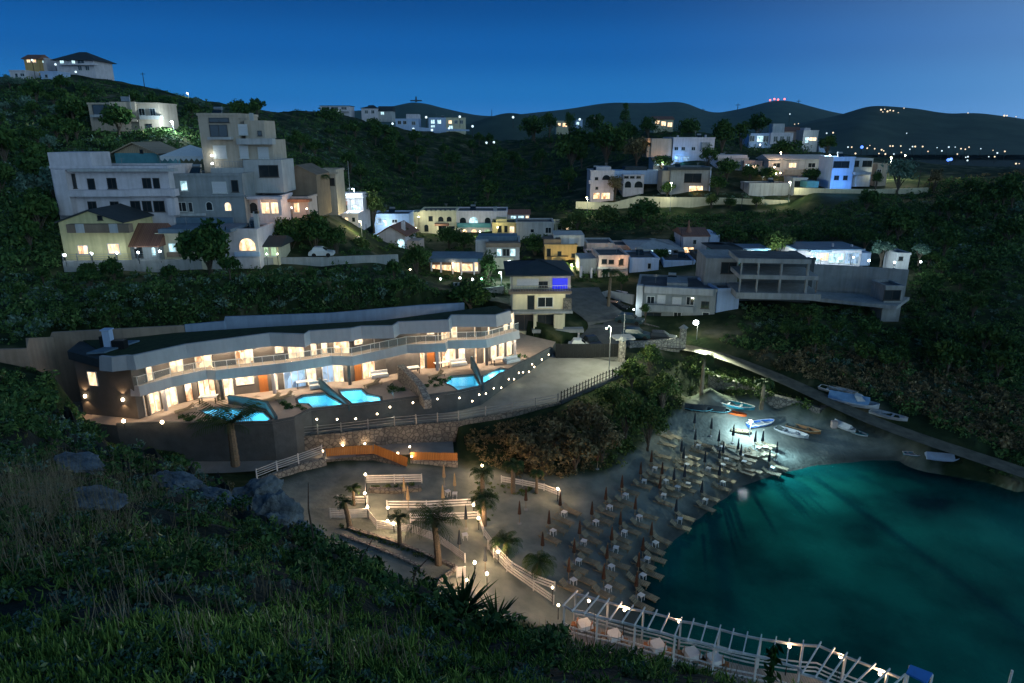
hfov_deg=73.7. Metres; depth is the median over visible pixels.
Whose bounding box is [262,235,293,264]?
house
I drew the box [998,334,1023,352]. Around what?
wild tree
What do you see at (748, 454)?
sun lounger
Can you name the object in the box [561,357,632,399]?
paling fence
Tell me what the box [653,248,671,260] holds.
broadleaf tree
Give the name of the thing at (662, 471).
beach umbrella
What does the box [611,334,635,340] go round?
parked car
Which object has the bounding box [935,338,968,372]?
wild tree
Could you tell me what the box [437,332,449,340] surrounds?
window
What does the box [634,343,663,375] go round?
shrub tree
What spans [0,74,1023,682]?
terrain
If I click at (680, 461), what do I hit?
sun lounger
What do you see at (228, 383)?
window
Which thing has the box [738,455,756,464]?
sun lounger
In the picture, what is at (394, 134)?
wild tree
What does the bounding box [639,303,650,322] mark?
broadleaf tree
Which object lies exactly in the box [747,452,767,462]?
sun lounger
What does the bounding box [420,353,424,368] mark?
window
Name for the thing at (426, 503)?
board fence
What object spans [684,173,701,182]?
window
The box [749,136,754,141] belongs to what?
window
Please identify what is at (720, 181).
broadleaf tree
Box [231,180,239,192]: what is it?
window
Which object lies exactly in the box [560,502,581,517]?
sun lounger
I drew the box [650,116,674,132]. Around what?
house
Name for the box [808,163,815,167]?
window
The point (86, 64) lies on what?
house
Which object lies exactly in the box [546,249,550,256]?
window
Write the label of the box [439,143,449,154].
wild tree
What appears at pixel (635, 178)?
house
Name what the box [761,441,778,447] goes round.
sun lounger
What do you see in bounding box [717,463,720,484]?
beach umbrella
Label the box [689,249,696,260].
house
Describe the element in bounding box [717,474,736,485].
sun lounger
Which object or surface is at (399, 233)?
house
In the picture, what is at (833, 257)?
window
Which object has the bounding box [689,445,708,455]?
sun lounger
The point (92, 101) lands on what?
wild tree
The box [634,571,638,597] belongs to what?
beach umbrella
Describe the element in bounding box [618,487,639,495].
sun lounger
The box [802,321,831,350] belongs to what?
wild tree
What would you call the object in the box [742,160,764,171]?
house
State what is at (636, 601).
sun lounger
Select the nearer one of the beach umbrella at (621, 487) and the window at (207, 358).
the beach umbrella at (621, 487)
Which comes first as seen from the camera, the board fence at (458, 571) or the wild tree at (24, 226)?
the board fence at (458, 571)
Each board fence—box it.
[329,508,367,518]
[337,495,368,504]
[366,473,421,483]
[368,509,465,562]
[386,499,474,509]
[410,511,477,522]
[456,566,465,577]
[479,514,555,590]
[487,540,554,604]
[501,475,560,495]
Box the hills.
[466,113,599,140]
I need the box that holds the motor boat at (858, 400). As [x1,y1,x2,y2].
[828,390,879,408]
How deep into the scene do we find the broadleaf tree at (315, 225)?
99.57 m
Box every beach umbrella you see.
[403,477,406,500]
[406,486,410,509]
[441,484,444,508]
[442,464,445,486]
[453,472,455,495]
[457,529,461,553]
[464,505,467,529]
[483,546,487,572]
[517,500,521,524]
[524,488,527,510]
[541,531,544,554]
[547,509,550,533]
[558,492,561,514]
[566,556,570,583]
[572,538,575,563]
[578,521,580,544]
[590,500,593,524]
[596,450,598,469]
[601,563,605,590]
[603,486,607,509]
[605,543,608,568]
[609,526,613,550]
[618,511,621,534]
[619,474,623,496]
[633,497,636,518]
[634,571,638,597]
[636,551,640,577]
[638,461,641,482]
[640,536,644,561]
[649,451,652,470]
[649,521,652,545]
[658,475,661,497]
[660,462,663,482]
[671,467,674,488]
[673,499,677,521]
[679,441,682,459]
[681,446,684,466]
[683,464,685,479]
[693,429,696,447]
[700,480,702,501]
[709,419,712,436]
[717,446,720,466]
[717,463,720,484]
[721,442,724,458]
[731,425,734,443]
[753,430,756,449]
[766,449,770,469]
[774,442,777,460]
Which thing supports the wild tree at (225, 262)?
on the terrain at (878, 548)
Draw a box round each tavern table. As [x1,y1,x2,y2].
[575,617,593,631]
[605,628,623,642]
[648,637,666,652]
[682,645,701,661]
[704,651,724,666]
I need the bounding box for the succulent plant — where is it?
[762,643,783,682]
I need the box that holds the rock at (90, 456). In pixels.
[54,451,105,473]
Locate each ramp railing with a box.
[255,445,322,478]
[305,393,558,434]
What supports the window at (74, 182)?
in the apartment house at (84, 180)
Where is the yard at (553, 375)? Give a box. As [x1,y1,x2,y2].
[310,354,625,433]
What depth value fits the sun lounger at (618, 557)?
57.54 m
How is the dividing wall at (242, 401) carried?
on the terrace at (528, 346)
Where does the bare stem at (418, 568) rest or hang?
on the hillside
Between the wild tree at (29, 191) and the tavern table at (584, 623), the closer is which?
the tavern table at (584, 623)
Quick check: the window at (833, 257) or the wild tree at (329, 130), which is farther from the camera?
the wild tree at (329, 130)
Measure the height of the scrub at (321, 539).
1.784 m
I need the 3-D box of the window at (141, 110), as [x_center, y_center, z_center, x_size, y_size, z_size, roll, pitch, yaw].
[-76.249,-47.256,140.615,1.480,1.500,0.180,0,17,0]
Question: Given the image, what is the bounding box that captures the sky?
[0,0,1023,118]
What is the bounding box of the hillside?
[0,378,724,682]
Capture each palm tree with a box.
[186,394,264,467]
[320,175,330,179]
[333,494,353,527]
[344,483,361,505]
[386,509,410,544]
[405,498,462,566]
[467,489,499,526]
[469,465,494,491]
[489,529,522,558]
[501,458,524,493]
[521,550,556,579]
[529,468,544,493]
[600,268,622,306]
[692,353,714,394]
[753,378,774,409]
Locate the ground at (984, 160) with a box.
[865,155,1023,167]
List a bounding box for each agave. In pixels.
[433,567,499,615]
[468,588,525,619]
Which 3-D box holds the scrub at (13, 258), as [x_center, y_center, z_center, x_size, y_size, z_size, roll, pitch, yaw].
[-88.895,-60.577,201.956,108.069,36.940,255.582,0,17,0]
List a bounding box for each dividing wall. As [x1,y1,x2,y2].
[227,395,277,419]
[318,378,349,410]
[397,364,431,408]
[470,356,483,390]
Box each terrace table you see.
[198,394,218,402]
[296,379,312,388]
[407,365,419,372]
[433,360,449,366]
[491,356,506,365]
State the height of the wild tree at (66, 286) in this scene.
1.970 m
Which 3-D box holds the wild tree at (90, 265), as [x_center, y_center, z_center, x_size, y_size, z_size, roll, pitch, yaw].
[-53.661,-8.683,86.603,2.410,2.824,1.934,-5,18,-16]
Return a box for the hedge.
[705,370,774,396]
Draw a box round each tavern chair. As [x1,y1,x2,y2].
[571,618,577,631]
[621,631,627,647]
[643,637,650,652]
[677,645,684,658]
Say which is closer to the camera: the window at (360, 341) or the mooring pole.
the mooring pole
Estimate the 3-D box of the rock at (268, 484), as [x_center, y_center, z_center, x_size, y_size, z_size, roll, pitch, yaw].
[-7.763,4.647,21.051,1.136,0.990,1.630,11,20,31]
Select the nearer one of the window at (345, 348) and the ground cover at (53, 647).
the ground cover at (53, 647)
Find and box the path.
[188,441,453,472]
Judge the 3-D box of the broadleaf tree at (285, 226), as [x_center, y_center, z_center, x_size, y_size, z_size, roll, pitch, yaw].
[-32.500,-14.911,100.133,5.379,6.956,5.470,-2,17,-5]
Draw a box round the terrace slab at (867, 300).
[808,291,909,308]
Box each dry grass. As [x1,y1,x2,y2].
[0,438,181,553]
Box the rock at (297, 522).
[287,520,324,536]
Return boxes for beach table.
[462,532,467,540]
[570,577,577,585]
[575,557,581,565]
[605,584,612,591]
[607,563,614,570]
[613,545,618,553]
[637,592,644,601]
[639,572,646,579]
[652,540,658,547]
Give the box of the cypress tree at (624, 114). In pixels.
[617,103,630,126]
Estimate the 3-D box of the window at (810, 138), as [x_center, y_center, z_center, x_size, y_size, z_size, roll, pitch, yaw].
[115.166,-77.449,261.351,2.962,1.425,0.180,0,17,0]
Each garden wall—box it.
[602,290,633,304]
[628,338,679,351]
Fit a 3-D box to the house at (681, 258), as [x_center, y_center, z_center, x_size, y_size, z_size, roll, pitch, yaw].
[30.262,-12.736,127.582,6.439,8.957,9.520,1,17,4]
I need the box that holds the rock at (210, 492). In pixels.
[194,484,234,505]
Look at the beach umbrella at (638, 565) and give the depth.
55.65 m
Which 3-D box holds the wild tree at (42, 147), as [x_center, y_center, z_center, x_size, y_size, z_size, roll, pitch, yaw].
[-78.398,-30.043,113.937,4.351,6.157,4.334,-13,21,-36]
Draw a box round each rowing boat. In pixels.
[684,403,712,412]
[707,405,730,413]
[720,400,754,409]
[728,410,746,416]
[731,428,751,432]
[745,418,774,427]
[774,425,808,438]
[786,423,820,433]
[818,384,852,393]
[827,385,857,394]
[835,419,855,432]
[851,430,868,436]
[868,409,907,421]
[902,451,919,455]
[925,451,959,461]
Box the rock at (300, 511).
[286,494,304,519]
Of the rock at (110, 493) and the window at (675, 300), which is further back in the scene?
the window at (675, 300)
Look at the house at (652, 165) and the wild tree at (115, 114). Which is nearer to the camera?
the wild tree at (115, 114)
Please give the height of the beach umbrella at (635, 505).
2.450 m
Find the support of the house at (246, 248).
on the terrain at (878, 548)
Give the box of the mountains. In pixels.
[354,100,841,139]
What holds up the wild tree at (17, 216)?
on the terrain at (878, 548)
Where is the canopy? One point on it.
(920, 674)
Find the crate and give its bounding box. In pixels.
[830,420,837,428]
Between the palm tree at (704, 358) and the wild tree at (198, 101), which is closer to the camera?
the palm tree at (704, 358)
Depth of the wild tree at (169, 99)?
159.74 m
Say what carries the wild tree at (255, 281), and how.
on the terrain at (878, 548)
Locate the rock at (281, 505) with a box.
[249,489,298,525]
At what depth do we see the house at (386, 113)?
352.41 m
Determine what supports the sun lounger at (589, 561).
on the terrain at (878, 548)
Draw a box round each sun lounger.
[174,402,196,414]
[264,392,280,400]
[275,390,294,401]
[363,378,381,387]
[428,370,445,379]
[538,529,561,546]
[545,520,568,535]
[552,512,574,527]
[557,578,583,597]
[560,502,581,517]
[563,560,588,576]
[569,540,593,556]
[570,570,597,588]
[575,551,600,568]
[580,530,601,546]
[581,519,603,535]
[589,583,616,601]
[590,512,613,526]
[592,562,618,579]
[595,504,617,519]
[598,546,623,561]
[600,573,626,593]
[603,497,625,510]
[605,556,630,572]
[607,538,631,552]
[609,530,632,544]
[613,494,633,507]
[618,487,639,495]
[618,522,641,537]
[626,571,650,589]
[628,517,650,531]
[629,594,654,615]
[631,479,652,491]
[631,555,656,572]
[635,508,658,522]
[635,584,659,604]
[639,564,664,581]
[641,472,661,483]
[641,549,667,565]
[644,541,665,557]
[645,469,665,480]
[648,459,668,471]
[648,531,672,547]
[653,450,672,461]
[654,479,675,491]
[654,495,674,509]
[656,431,674,440]
[657,438,676,447]
[658,473,679,483]
[658,487,680,498]
[665,485,685,499]
[667,430,682,441]
[668,519,691,533]
[670,481,692,489]
[672,456,692,468]
[673,462,693,474]
[673,510,695,523]
[675,482,696,494]
[680,456,698,467]
[681,450,700,460]
[682,475,701,486]
[683,467,704,479]
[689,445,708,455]
[694,500,716,514]
[695,439,714,450]
[699,491,719,502]
[700,468,719,480]
[705,462,726,472]
[710,446,729,456]
[711,464,730,475]
[711,481,731,493]
[717,458,736,466]
[717,460,737,472]
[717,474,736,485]
[719,440,737,451]
[721,451,739,461]
[731,455,752,467]
[735,465,755,478]
[736,447,756,456]
[736,462,755,472]
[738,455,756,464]
[744,447,761,459]
[744,464,762,473]
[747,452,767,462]
[748,446,766,456]
[753,441,772,451]
[758,448,776,458]
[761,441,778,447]
[762,466,781,478]
[769,460,788,472]
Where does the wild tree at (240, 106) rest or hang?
on the terrain at (878, 548)
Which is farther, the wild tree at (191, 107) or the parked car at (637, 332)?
the wild tree at (191, 107)
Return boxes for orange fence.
[326,445,372,456]
[373,444,407,465]
[410,452,457,460]
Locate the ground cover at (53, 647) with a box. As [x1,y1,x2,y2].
[0,419,802,682]
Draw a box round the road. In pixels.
[565,287,639,360]
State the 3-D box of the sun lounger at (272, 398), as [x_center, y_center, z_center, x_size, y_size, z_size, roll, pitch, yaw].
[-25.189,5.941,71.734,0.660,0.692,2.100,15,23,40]
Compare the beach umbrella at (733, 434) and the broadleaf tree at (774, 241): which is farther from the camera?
the broadleaf tree at (774, 241)
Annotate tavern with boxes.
[429,251,483,274]
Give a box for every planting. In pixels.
[178,353,526,420]
[339,475,538,561]
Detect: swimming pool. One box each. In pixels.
[198,407,272,423]
[295,393,343,409]
[338,388,382,404]
[443,374,480,389]
[481,368,507,381]
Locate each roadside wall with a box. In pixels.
[576,196,789,208]
[794,188,928,194]
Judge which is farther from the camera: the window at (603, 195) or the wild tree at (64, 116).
the window at (603, 195)
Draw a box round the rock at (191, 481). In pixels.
[150,470,203,493]
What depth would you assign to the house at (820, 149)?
262.24 m
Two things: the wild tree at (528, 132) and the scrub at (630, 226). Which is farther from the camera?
the wild tree at (528, 132)
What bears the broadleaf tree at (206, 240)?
on the terrain at (878, 548)
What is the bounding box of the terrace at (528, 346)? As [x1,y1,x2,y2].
[73,333,554,424]
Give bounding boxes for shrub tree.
[502,430,537,457]
[522,441,560,475]
[532,417,580,446]
[555,427,597,471]
[561,400,607,432]
[582,416,624,462]
[597,381,630,414]
[609,389,644,438]
[613,356,649,388]
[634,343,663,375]
[635,395,671,451]
[647,370,682,407]
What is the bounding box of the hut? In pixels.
[883,249,911,268]
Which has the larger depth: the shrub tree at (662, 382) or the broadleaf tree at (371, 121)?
the broadleaf tree at (371, 121)
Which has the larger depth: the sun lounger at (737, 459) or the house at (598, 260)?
the house at (598, 260)
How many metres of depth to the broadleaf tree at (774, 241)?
121.92 m
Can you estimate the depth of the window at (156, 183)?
93.99 m
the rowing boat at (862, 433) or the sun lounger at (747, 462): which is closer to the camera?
the sun lounger at (747, 462)
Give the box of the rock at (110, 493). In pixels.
[59,485,128,510]
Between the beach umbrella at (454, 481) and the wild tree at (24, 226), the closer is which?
the beach umbrella at (454, 481)
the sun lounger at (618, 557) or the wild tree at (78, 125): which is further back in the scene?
the wild tree at (78, 125)
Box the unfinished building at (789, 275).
[695,249,820,302]
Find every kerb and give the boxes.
[340,533,422,568]
[348,526,457,567]
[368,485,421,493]
[437,567,455,585]
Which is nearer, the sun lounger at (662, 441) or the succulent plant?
the succulent plant
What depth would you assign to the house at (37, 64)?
205.29 m
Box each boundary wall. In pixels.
[0,325,184,401]
[185,303,464,331]
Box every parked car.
[308,246,334,256]
[568,337,588,343]
[582,334,602,343]
[610,300,629,309]
[611,334,635,340]
[614,312,644,324]
[621,326,649,339]
[647,329,676,339]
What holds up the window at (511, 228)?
in the house at (504, 224)
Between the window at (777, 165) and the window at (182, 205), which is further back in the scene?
the window at (777, 165)
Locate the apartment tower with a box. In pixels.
[196,107,295,192]
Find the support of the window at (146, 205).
in the apartment house at (84, 180)
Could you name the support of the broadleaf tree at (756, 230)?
on the terrain at (878, 548)
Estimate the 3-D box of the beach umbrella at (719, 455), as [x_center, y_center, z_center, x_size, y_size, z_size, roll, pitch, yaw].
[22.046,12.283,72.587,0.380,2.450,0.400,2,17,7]
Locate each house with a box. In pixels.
[8,70,39,78]
[21,55,48,75]
[39,71,70,78]
[42,58,57,70]
[47,151,192,225]
[51,52,116,80]
[54,203,153,259]
[87,96,179,131]
[110,141,180,162]
[128,223,171,259]
[155,216,248,269]
[173,164,261,222]
[225,211,274,268]
[246,192,292,233]
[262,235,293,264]
[287,194,317,227]
[289,163,331,215]
[320,106,354,116]
[323,168,345,214]
[340,192,370,228]
[341,210,364,229]
[361,105,379,120]
[374,207,413,235]
[376,220,423,248]
[378,106,395,121]
[395,114,420,126]
[413,207,458,233]
[428,114,445,132]
[446,116,465,133]
[456,202,507,231]
[475,233,520,268]
[492,217,515,232]
[503,259,583,337]
[507,209,530,218]
[516,218,553,239]
[542,230,584,259]
[553,219,572,229]
[555,121,568,133]
[574,120,582,128]
[575,246,629,277]
[583,238,614,248]
[586,165,614,201]
[612,240,629,249]
[613,166,657,196]
[622,238,683,254]
[624,247,659,272]
[635,272,717,316]
[642,132,715,164]
[648,157,670,169]
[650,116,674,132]
[657,162,711,194]
[660,250,695,269]
[672,220,719,252]
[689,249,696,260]
[697,277,738,312]
[710,153,748,170]
[741,124,793,147]
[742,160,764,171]
[756,154,824,175]
[784,127,799,144]
[784,176,807,195]
[795,128,818,151]
[800,152,873,188]
[816,141,824,152]
[870,163,889,185]
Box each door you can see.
[258,375,268,391]
[354,364,362,380]
[427,352,434,367]
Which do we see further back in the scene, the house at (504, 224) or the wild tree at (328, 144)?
the wild tree at (328, 144)
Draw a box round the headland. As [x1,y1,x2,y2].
[767,106,1023,154]
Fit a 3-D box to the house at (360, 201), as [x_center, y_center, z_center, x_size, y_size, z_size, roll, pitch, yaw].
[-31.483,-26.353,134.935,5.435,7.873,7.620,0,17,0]
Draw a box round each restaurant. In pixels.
[701,242,745,263]
[779,242,870,265]
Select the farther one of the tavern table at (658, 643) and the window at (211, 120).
the window at (211, 120)
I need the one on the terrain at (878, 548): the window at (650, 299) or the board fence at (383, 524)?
the board fence at (383, 524)
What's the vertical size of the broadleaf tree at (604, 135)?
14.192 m
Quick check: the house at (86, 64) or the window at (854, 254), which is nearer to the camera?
the window at (854, 254)
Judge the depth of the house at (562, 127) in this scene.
330.08 m
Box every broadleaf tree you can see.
[173,217,231,274]
[272,216,305,248]
[298,210,332,248]
[314,107,343,120]
[325,225,346,253]
[350,235,369,247]
[360,189,386,233]
[363,117,381,128]
[401,241,432,273]
[434,226,461,249]
[446,278,494,308]
[455,228,474,247]
[477,249,498,282]
[517,115,549,140]
[521,232,547,254]
[540,112,558,137]
[551,125,590,166]
[557,217,573,229]
[564,112,575,132]
[567,207,587,229]
[584,113,603,131]
[586,121,627,165]
[595,204,619,222]
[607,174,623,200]
[616,271,629,292]
[621,136,650,165]
[626,197,661,223]
[639,116,658,137]
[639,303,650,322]
[651,155,673,168]
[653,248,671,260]
[659,181,675,196]
[669,233,674,242]
[676,117,700,132]
[699,144,718,165]
[705,192,718,208]
[709,175,728,194]
[711,118,739,152]
[711,223,747,242]
[715,157,740,181]
[723,196,737,207]
[735,121,751,150]
[742,163,759,180]
[742,221,773,240]
[747,112,771,132]
[751,196,762,207]
[758,166,778,180]
[764,231,796,250]
[769,139,803,153]
[791,225,815,241]
[801,168,820,179]
[817,223,850,240]
[818,134,836,155]
[853,227,879,248]
[870,240,896,266]
[872,172,883,189]
[881,157,919,194]
[911,243,930,265]
[928,168,943,192]
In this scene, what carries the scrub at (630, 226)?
on the terrain at (878, 548)
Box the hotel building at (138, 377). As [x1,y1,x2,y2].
[67,306,519,418]
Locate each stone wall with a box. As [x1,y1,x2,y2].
[258,457,326,478]
[304,402,560,451]
[326,453,404,467]
[410,460,457,467]
[559,373,622,403]
[707,374,767,401]
[767,394,828,412]
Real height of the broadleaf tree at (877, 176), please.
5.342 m
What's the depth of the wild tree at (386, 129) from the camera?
281.40 m
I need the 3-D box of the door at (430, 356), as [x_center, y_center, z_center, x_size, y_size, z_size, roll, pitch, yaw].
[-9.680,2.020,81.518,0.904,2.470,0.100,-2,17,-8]
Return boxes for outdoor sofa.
[309,379,328,389]
[370,369,388,378]
[450,358,467,366]
[503,354,520,363]
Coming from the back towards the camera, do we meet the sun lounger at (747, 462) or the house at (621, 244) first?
the house at (621, 244)
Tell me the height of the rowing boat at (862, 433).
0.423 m
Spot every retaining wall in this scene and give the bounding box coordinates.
[62,254,397,271]
[90,342,555,461]
[377,256,390,264]
[812,264,908,296]
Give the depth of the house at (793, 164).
189.60 m
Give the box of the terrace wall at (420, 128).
[396,126,468,130]
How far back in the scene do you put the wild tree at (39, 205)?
90.41 m
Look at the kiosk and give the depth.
100.06 m
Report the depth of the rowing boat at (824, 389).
83.59 m
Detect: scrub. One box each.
[0,75,398,272]
[0,260,448,344]
[0,366,90,431]
[0,372,58,431]
[0,372,302,582]
[0,523,692,682]
[75,415,190,466]
[285,529,582,657]
[289,520,368,565]
[297,223,388,255]
[371,233,599,297]
[464,412,606,480]
[563,206,883,245]
[564,354,708,469]
[584,215,797,234]
[613,192,789,205]
[713,367,813,410]
[717,254,1023,466]
[787,172,1023,268]
[802,195,1023,266]
[922,169,1023,197]
[985,466,1012,476]
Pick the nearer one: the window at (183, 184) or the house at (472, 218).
the window at (183, 184)
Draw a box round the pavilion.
[735,244,770,250]
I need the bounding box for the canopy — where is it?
[903,664,933,682]
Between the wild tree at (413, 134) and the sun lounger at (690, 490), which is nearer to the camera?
the sun lounger at (690, 490)
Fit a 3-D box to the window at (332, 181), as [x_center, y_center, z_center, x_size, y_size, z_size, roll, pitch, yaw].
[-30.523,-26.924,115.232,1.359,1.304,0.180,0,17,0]
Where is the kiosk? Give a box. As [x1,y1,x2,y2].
[870,280,905,321]
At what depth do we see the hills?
1586.17 m
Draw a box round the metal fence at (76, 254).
[62,252,161,261]
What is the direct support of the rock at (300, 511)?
on the hillside
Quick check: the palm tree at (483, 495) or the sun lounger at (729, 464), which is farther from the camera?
the sun lounger at (729, 464)
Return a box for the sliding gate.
[556,344,618,357]
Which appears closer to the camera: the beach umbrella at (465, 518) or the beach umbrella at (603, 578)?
the beach umbrella at (603, 578)
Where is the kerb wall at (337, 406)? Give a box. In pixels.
[116,347,551,424]
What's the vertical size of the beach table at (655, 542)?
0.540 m
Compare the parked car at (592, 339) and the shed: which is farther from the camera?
the shed
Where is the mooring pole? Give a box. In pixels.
[1008,670,1013,682]
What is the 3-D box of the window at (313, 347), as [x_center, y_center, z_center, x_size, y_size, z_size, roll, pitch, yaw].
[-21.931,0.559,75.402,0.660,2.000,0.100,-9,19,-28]
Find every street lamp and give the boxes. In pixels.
[605,326,610,373]
[692,320,699,339]
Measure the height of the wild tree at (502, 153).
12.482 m
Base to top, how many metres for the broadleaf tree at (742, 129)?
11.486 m
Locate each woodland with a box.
[335,131,647,212]
[531,124,822,156]
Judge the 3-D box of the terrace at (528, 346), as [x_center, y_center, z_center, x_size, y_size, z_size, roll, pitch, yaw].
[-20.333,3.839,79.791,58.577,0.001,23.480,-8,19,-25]
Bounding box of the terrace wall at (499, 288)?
[453,282,503,293]
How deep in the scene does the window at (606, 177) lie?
179.32 m
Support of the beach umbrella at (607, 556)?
on the terrain at (878, 548)
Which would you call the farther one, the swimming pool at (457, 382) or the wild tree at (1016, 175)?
the wild tree at (1016, 175)
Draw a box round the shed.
[740,178,789,195]
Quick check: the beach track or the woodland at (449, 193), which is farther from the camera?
the woodland at (449, 193)
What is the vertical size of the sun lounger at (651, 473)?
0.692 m
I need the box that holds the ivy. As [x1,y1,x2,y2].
[715,374,764,400]
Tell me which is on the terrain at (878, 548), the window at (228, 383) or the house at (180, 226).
the house at (180, 226)
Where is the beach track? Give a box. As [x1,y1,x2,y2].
[634,340,1023,477]
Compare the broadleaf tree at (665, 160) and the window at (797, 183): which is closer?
the window at (797, 183)
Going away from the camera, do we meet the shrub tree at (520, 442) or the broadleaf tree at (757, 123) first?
the shrub tree at (520, 442)
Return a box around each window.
[71,174,77,188]
[77,245,88,253]
[86,178,95,189]
[86,371,98,385]
[87,201,96,208]
[92,104,108,114]
[97,215,103,220]
[106,178,117,188]
[107,243,120,254]
[109,201,118,204]
[130,201,140,209]
[134,247,143,257]
[138,108,145,115]
[142,178,151,188]
[142,201,152,211]
[142,391,161,415]
[145,366,153,381]
[149,108,155,115]
[151,247,155,255]
[152,178,160,188]
[153,201,165,211]
[165,387,178,406]
[168,243,176,251]
[169,359,183,373]
[179,181,188,191]
[179,202,186,211]
[184,383,193,401]
[188,202,193,212]
[194,355,212,367]
[197,379,215,398]
[205,201,212,210]
[208,118,228,122]
[209,125,227,136]
[211,182,227,193]
[213,145,227,158]
[223,378,234,395]
[224,202,231,210]
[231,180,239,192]
[235,349,253,364]
[235,376,254,385]
[238,124,247,134]
[239,145,249,158]
[239,238,256,250]
[250,202,257,213]
[257,147,268,158]
[258,165,279,177]
[261,202,270,213]
[264,247,269,256]
[270,202,278,213]
[270,247,276,256]
[275,346,283,353]
[275,373,278,389]
[283,370,306,388]
[287,347,304,358]
[293,202,299,212]
[306,368,316,385]
[310,344,316,355]
[321,343,327,353]
[322,365,333,381]
[330,178,334,185]
[333,341,349,353]
[333,365,343,381]
[351,206,360,209]
[354,339,362,345]
[361,361,374,378]
[376,218,382,224]
[397,239,404,247]
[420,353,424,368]
[424,225,428,231]
[432,264,439,268]
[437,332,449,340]
[439,349,455,367]
[442,264,451,270]
[451,327,456,337]
[453,262,459,271]
[458,349,464,357]
[459,217,465,222]
[462,263,473,271]
[469,217,477,222]
[475,262,478,271]
[475,348,484,363]
[484,217,490,222]
[490,345,496,357]
[496,248,501,256]
[499,343,503,355]
[502,248,509,256]
[506,341,511,355]
[509,226,514,232]
[509,313,513,328]
[510,248,515,256]
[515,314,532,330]
[517,279,538,285]
[527,295,534,309]
[537,297,553,307]
[537,314,553,324]
[538,281,548,287]
[545,227,551,233]
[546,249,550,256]
[569,237,573,243]
[593,193,599,198]
[601,193,609,198]
[602,175,609,179]
[618,259,623,264]
[624,181,630,187]
[634,181,642,187]
[646,296,654,302]
[646,312,660,315]
[657,295,665,303]
[672,297,681,304]
[674,155,680,160]
[682,156,689,160]
[683,247,693,252]
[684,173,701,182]
[686,296,694,304]
[689,186,702,191]
[700,301,708,308]
[720,262,736,273]
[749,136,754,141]
[757,136,762,141]
[763,136,768,141]
[773,163,779,167]
[789,163,796,167]
[794,181,799,186]
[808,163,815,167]
[809,137,816,140]
[812,253,820,261]
[819,253,828,260]
[828,253,844,262]
[833,161,849,167]
[844,252,851,263]
[851,252,859,263]
[862,161,871,166]
[882,290,901,300]
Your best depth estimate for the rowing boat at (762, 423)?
79.88 m
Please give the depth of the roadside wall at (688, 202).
168.27 m
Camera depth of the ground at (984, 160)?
1175.88 m
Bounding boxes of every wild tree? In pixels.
[0,74,14,88]
[0,101,10,110]
[0,113,6,124]
[0,124,19,162]
[0,162,16,195]
[10,172,23,184]
[11,206,36,222]
[11,217,40,249]
[11,284,28,297]
[12,173,39,191]
[13,77,23,85]
[14,149,48,176]
[14,192,58,232]
[15,146,46,171]
[17,80,45,101]
[17,95,35,106]
[22,157,49,186]
[23,100,42,115]
[25,128,46,143]
[25,187,51,196]
[31,143,52,152]
[31,266,51,283]
[37,166,54,196]
[38,112,66,138]
[39,134,56,147]
[44,91,60,103]
[47,104,57,115]
[50,74,70,87]
[53,86,68,97]
[53,93,89,119]
[53,121,73,143]
[57,283,72,293]
[60,113,80,117]
[64,117,85,138]
[75,268,101,287]
[78,262,96,270]
[81,96,96,104]
[86,100,95,115]
[97,256,124,280]
[98,102,135,136]
[125,90,141,101]
[143,93,160,102]
[154,95,179,108]
[159,264,179,280]
[181,102,201,117]
[193,97,204,108]
[216,255,242,278]
[226,98,250,112]
[243,103,257,113]
[246,276,261,289]
[248,97,266,118]
[255,283,264,293]
[288,131,311,152]
[304,140,322,155]
[305,268,316,277]
[307,156,327,167]
[316,283,333,308]
[324,126,335,136]
[324,141,333,150]
[340,123,350,134]
[340,150,357,172]
[346,280,358,299]
[348,120,363,137]
[351,164,368,182]
[363,177,383,193]
[367,124,382,144]
[380,124,394,135]
[383,142,399,162]
[384,278,403,290]
[385,259,402,278]
[389,152,405,170]
[390,128,403,145]
[391,152,408,171]
[405,159,419,176]
[405,276,418,283]
[406,129,421,145]
[408,144,425,162]
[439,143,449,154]
[447,151,461,169]
[467,139,478,152]
[473,132,485,144]
[473,162,493,181]
[475,179,498,198]
[485,133,493,144]
[488,154,504,173]
[491,146,510,171]
[508,151,520,166]
[526,128,542,141]
[545,136,553,147]
[559,165,576,188]
[574,149,587,167]
[618,122,633,140]
[627,122,638,140]
[790,303,803,316]
[799,329,827,352]
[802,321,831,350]
[852,340,879,363]
[857,188,880,211]
[874,347,900,366]
[887,212,916,240]
[892,205,917,234]
[922,251,938,266]
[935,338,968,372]
[958,179,985,192]
[961,292,990,316]
[971,322,1006,351]
[985,347,1020,377]
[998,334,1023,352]
[999,171,1023,181]
[999,180,1023,208]
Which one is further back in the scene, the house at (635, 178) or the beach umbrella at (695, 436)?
the house at (635, 178)
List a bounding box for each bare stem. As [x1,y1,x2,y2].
[308,483,316,553]
[360,538,372,562]
[411,555,431,584]
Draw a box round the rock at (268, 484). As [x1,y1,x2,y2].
[232,475,284,501]
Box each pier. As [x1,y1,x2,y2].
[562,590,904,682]
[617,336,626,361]
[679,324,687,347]

